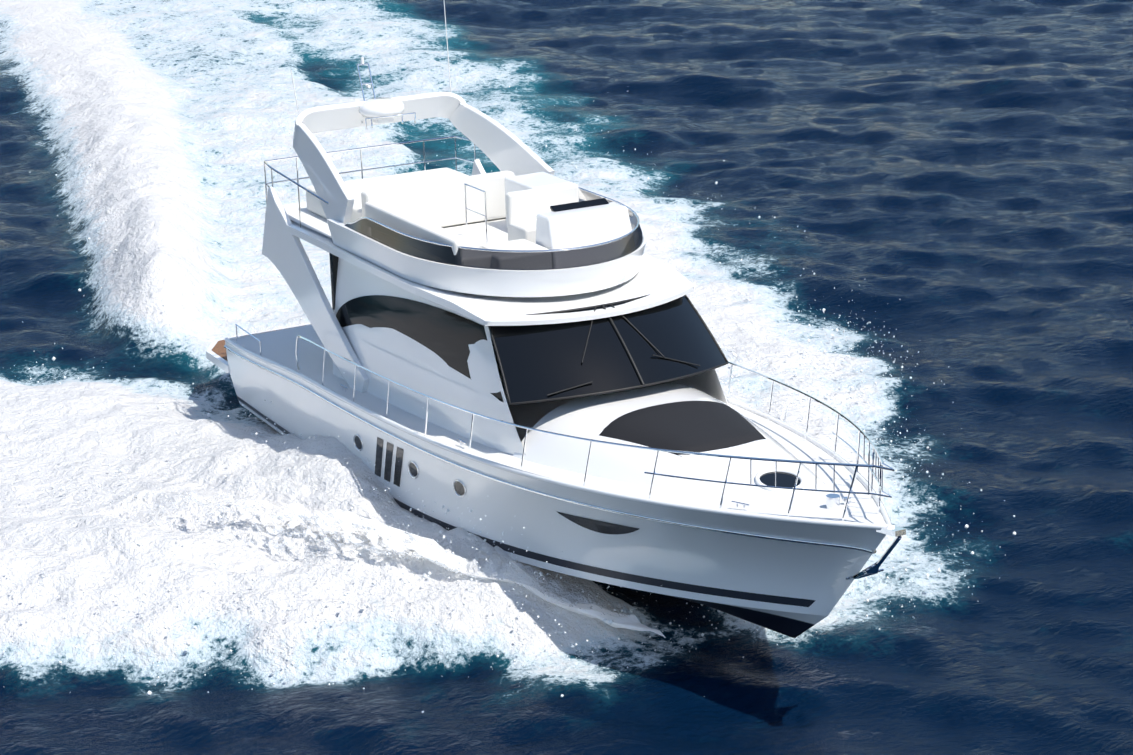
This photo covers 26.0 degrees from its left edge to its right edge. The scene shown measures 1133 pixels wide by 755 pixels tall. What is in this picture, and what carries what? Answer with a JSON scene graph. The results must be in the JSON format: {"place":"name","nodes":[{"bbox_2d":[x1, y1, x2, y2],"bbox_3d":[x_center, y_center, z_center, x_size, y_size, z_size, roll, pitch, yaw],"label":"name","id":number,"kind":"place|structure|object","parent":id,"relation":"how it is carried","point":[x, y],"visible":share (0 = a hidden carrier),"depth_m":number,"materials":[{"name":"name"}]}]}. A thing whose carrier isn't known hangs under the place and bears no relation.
{"place":"outdoors","nodes":[
{"label":"outdoors","id":0,"kind":"place"},
{"bbox_2d":[206,323,310,372],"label":"swim platform","id":1,"kind":"structure","parent":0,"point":[216,359],"depth_m":44.40,"materials":[{"name":"white plastic"}]},
{"bbox_2d":[212,324,309,360],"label":"swim platform decking","id":2,"kind":"object","parent":1,"relation":"on","point":[219,349],"visible":0.17,"depth_m":44.69,"materials":[{"name":"brown wood"}]},
{"bbox_2d":[229,327,293,339],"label":"transom","id":3,"kind":"object","parent":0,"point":[252,334],"visible":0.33,"depth_m":43.72,"materials":[{"name":"white plastic"}]},
{"bbox_2d":[79,491,664,636],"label":"bow wave","id":4,"kind":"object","parent":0,"point":[422,546],"depth_m":35.74,"materials":[{"name":"white liquid"}]},
{"bbox_2d":[0,0,1132,754],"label":"sea water","id":5,"kind":"structure","parent":0,"point":[944,188],"depth_m":46.27,"materials":[{"name":"blue liquid"}]},
{"bbox_2d":[0,86,1015,712],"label":"spray droplets","id":6,"kind":"object","parent":5,"relation":"on","point":[424,576],"visible":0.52,"depth_m":37.94,"materials":[{"name":"white liquid"}]},
{"bbox_2d":[663,594,826,637],"bbox_3d":[-1.278,2.072,37.873,2.080,1.480,15.450,-11,19,-27],"label":"hull bottom","id":7,"kind":"object","parent":5,"relation":"in","point":[792,624],"visible":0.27,"depth_m":32.52,"materials":[{"name":"black paint"}]},
{"bbox_2d":[225,342,885,615],"bbox_3d":[-1.511,1.295,36.630,1.546,2.846,16.914,-15,22,-34],"label":"hull side","id":8,"kind":"object","parent":7,"relation":"on","point":[685,555],"visible":0.73,"depth_m":33.85,"materials":[{"name":"white plastic"}]},
{"bbox_2d":[353,434,466,496],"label":"port rims","id":9,"kind":"object","parent":8,"relation":"attached to","point":[417,476],"visible":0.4,"depth_m":36.95,"materials":[{"name":"silver metal"}]},
{"bbox_2d":[355,436,638,534],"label":"hull windows","id":10,"kind":"structure","parent":8,"relation":"in","point":[600,526],"depth_m":37.09,"materials":[{"name":"black glass"}]},
{"bbox_2d":[237,396,815,606],"bbox_3d":[-1.775,1.758,37.510,1.109,1.264,15.392,-15,22,-34],"label":"hull stripe","id":11,"kind":"object","parent":8,"relation":"attached to","point":[672,584],"visible":0.65,"depth_m":33.77,"materials":[{"name":"grey paint"}]},
{"bbox_2d":[224,345,873,553],"bbox_3d":[-1.641,0.943,36.643,1.361,1.342,16.571,-15,23,-34],"label":"rub rail","id":12,"kind":"object","parent":8,"relation":"attached to","point":[865,549],"visible":0.94,"depth_m":33.78,"materials":[{"name":"silver metal"}]},
{"bbox_2d":[225,337,894,529],"bbox_3d":[-1.565,0.734,36.400,1.468,1.673,16.937,-15,22,-34],"label":"gunwale","id":13,"kind":"object","parent":8,"relation":"on","point":[832,523],"visible":0.98,"depth_m":33.20,"materials":[{"name":"white plastic"}]},
{"bbox_2d":[774,393,790,422],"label":"water spray","id":14,"kind":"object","parent":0,"point":[783,412],"depth_m":40.13,"materials":[{"name":"white liquid"}]},
{"bbox_3d":[0.540,1.734,38.826,2.080,1.480,15.450,-11,19,-27],"label":"hull bottom","id":15,"kind":"object","parent":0,"visible":0},
{"bbox_2d":[830,554,871,597],"bbox_3d":[1.433,0.722,38.173,1.590,2.915,16.907,-9,20,-20],"label":"hull side","id":16,"kind":"object","parent":15,"relation":"on","point":[858,570],"depth_m":31.05,"materials":[{"name":"white plastic"}]},
{"bbox_2d":[231,324,885,523],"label":"deck","id":17,"kind":"structure","parent":16,"relation":"on","point":[278,346],"depth_m":35.06,"materials":[{"name":"white plastic"}]},
{"bbox_2d":[262,187,368,392],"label":"arch support","id":18,"kind":"object","parent":17,"relation":"on","point":[284,252],"visible":0.9,"depth_m":40.35,"materials":[{"name":"white plastic"}]},
{"bbox_2d":[329,253,493,346],"bbox_3d":[-2.264,-1.373,40.799,3.500,2.133,0.100,-11,19,-27],"label":"window","id":19,"kind":"structure","parent":17,"relation":"on","point":[333,265],"depth_m":39.80,"materials":[{"name":"black glass"}]},
{"bbox_2d":[333,258,525,454],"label":"cabin side wall","id":20,"kind":"structure","parent":17,"relation":"on","point":[396,356],"depth_m":37.07,"materials":[{"name":"white plastic"}]},
{"bbox_2d":[336,295,502,401],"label":"side windows","id":21,"kind":"structure","parent":20,"relation":"attached to","point":[448,337],"depth_m":36.99,"materials":[{"name":"black glass"}]},
{"bbox_2d":[235,136,905,579],"bbox_3d":[-0.009,-0.597,36.778,4.534,3.459,16.746,-11,19,-27],"label":"railing","id":22,"kind":"object","parent":17,"relation":"on","point":[833,500],"visible":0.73,"depth_m":32.46,"materials":[{"name":"white metal"}]},
{"bbox_2d":[472,159,485,174],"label":"wing support","id":23,"kind":"object","parent":22,"relation":"attached to","point":[478,168],"visible":0.06,"depth_m":42.76,"materials":[{"name":"white plastic"}]},
{"bbox_2d":[513,382,826,502],"bbox_3d":[1.948,1.075,33.642,3.600,0.750,4.800,-11,19,-27],"label":"foredeck","id":24,"kind":"object","parent":17,"relation":"on","point":[591,417],"visible":0.6,"depth_m":33.52,"materials":[{"name":"white plastic"}]},
{"bbox_2d":[599,401,765,456],"bbox_3d":[1.746,0.685,33.889,2.208,0.225,1.900,-11,19,-27],"label":"sun pad","id":25,"kind":"object","parent":24,"relation":"on","point":[696,426],"visible":1,"depth_m":33.73,"materials":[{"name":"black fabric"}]},
{"bbox_2d":[755,468,804,492],"bbox_3d":[2.795,1.350,32.126,0.664,0.148,0.658,-11,19,-27],"label":"hatch frame","id":26,"kind":"object","parent":24,"relation":"on","point":[778,490],"visible":0.83,"depth_m":32.08,"materials":[{"name":"white plastic"}]},
{"bbox_2d":[760,472,799,487],"bbox_3d":[2.794,1.350,32.127,0.540,0.071,0.535,-11,19,-27],"label":"deck hatch","id":27,"kind":"object","parent":26,"relation":"in","point":[784,479],"visible":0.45,"depth_m":32.15,"materials":[{"name":"black glass"}]},
{"bbox_2d":[669,369,726,403],"bbox_3d":[0.840,-0.821,38.860,0.202,2.297,6.686,-12,21,-27],"label":"cabin side","id":28,"kind":"object","parent":17,"relation":"on","point":[707,382],"visible":0.02,"depth_m":36.84,"materials":[{"name":"white plastic"}]},
{"bbox_2d":[264,211,694,325],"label":"roof slab","id":29,"kind":"structure","parent":28,"relation":"on","point":[659,282],"depth_m":36.08,"materials":[{"name":"white plastic"}]},
{"bbox_2d":[264,202,507,244],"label":"flybridge deck","id":30,"kind":"structure","parent":29,"relation":"on","point":[497,230],"depth_m":40.08,"materials":[{"name":"white plastic"}]},
{"bbox_2d":[306,167,514,226],"bbox_3d":[-2.614,-3.095,40.856,2.700,0.765,2.525,-11,19,-27],"label":"seating","id":31,"kind":"object","parent":30,"relation":"on","point":[436,197],"visible":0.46,"depth_m":39.98,"materials":[{"name":"white"}]},
{"bbox_2d":[365,201,548,254],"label":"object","id":32,"kind":"object","parent":30,"relation":"on","point":[411,225],"visible":0.15,"depth_m":37.10,"materials":[{"name":"white plastic"}]},
{"bbox_2d":[327,218,646,296],"bbox_3d":[-0.866,-2.027,37.904,3.960,0.420,5.000,-11,19,-27],"label":"flybridge coaming","id":33,"kind":"object","parent":30,"relation":"on","point":[535,283],"visible":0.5,"depth_m":36.05,"materials":[{"name":"white plastic"}]},
{"bbox_2d":[345,189,643,269],"bbox_3d":[-0.758,-2.289,37.605,3.870,0.270,4.430,-11,19,-27],"label":"flybridge windscreen","id":34,"kind":"object","parent":33,"relation":"on","point":[628,244],"visible":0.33,"depth_m":36.00,"materials":[{"name":"black glass"}]},
{"bbox_2d":[346,187,638,252],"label":"flybridge coaming trim","id":35,"kind":"structure","parent":34,"relation":"on","point":[529,251],"depth_m":36.17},
{"bbox_2d":[505,172,572,227],"bbox_3d":[-0.436,-2.779,39.543,0.750,0.840,1.000,-11,19,-27],"label":"seat","id":36,"kind":"object","parent":30,"relation":"on","point":[528,181],"visible":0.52,"depth_m":39.38,"materials":[{"name":"white"}]},
{"bbox_2d":[505,183,578,242],"bbox_3d":[-0.248,-2.428,38.110,1.250,0.955,0.660,-11,19,-27],"label":"helm seat","id":37,"kind":"object","parent":30,"relation":"on","point":[524,208],"visible":0.46,"depth_m":38.05,"materials":[{"name":"white"}]},
{"bbox_2d":[535,202,631,249],"bbox_3d":[0.300,-2.079,37.081,1.446,0.900,0.734,-11,19,-27],"label":"helm console","id":38,"kind":"object","parent":30,"relation":"on","point":[585,226],"visible":0.54,"depth_m":36.85,"materials":[{"name":"white plastic"}]},
{"bbox_2d":[550,198,608,211],"bbox_3d":[0.229,-2.555,37.157,0.950,0.167,0.266,-11,19,-27],"label":"dashboard panel","id":39,"kind":"object","parent":38,"relation":"on","point":[577,205],"visible":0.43,"depth_m":37.18,"materials":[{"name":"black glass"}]},
{"bbox_2d":[293,92,554,223],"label":"radar arch","id":40,"kind":"structure","parent":29,"relation":"on","point":[500,146],"depth_m":41.01,"materials":[{"name":"white plastic"}]},
{"bbox_2d":[290,3,452,114],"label":"antennas","id":41,"kind":"object","parent":40,"relation":"on","point":[362,62],"visible":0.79,"depth_m":41.66,"materials":[{"name":"white"}]},
{"bbox_2d":[357,63,415,128],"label":"mast frame","id":42,"kind":"object","parent":40,"relation":"on","point":[371,83],"visible":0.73,"depth_m":41.61,"materials":[{"name":"silver metal"}]},
{"bbox_2d":[359,97,404,122],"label":"radar dome","id":43,"kind":"structure","parent":42,"relation":"on","point":[375,107],"depth_m":41.04,"materials":[{"name":"white plastic"}]},
{"bbox_2d":[488,294,728,404],"bbox_3d":[0.682,-0.468,35.505,3.669,1.075,1.686,-11,19,-27],"label":"windshield frame","id":44,"kind":"object","parent":28,"relation":"on","point":[589,394],"visible":0.69,"depth_m":35.18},
{"bbox_2d":[490,295,725,402],"bbox_3d":[0.683,-0.468,35.505,3.640,1.041,1.652,-11,19,-27],"label":"windshield","id":45,"kind":"object","parent":44,"relation":"in","point":[539,362],"visible":0.79,"depth_m":35.14,"materials":[{"name":"black glass"}]},
{"bbox_2d":[547,304,699,395],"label":"windshield wipers","id":46,"kind":"object","parent":44,"relation":"on","point":[627,350],"visible":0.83,"depth_m":35.26,"materials":[{"name":"black metal"}]},
{"bbox_2d":[725,397,892,527],"bbox_3d":[1.489,0.142,37.998,1.464,1.749,16.930,-9,20,-20],"label":"bulwark","id":47,"kind":"object","parent":16,"relation":"attached to","point":[864,482],"visible":0.4,"depth_m":34.24,"materials":[{"name":"white plastic"}]}
]}

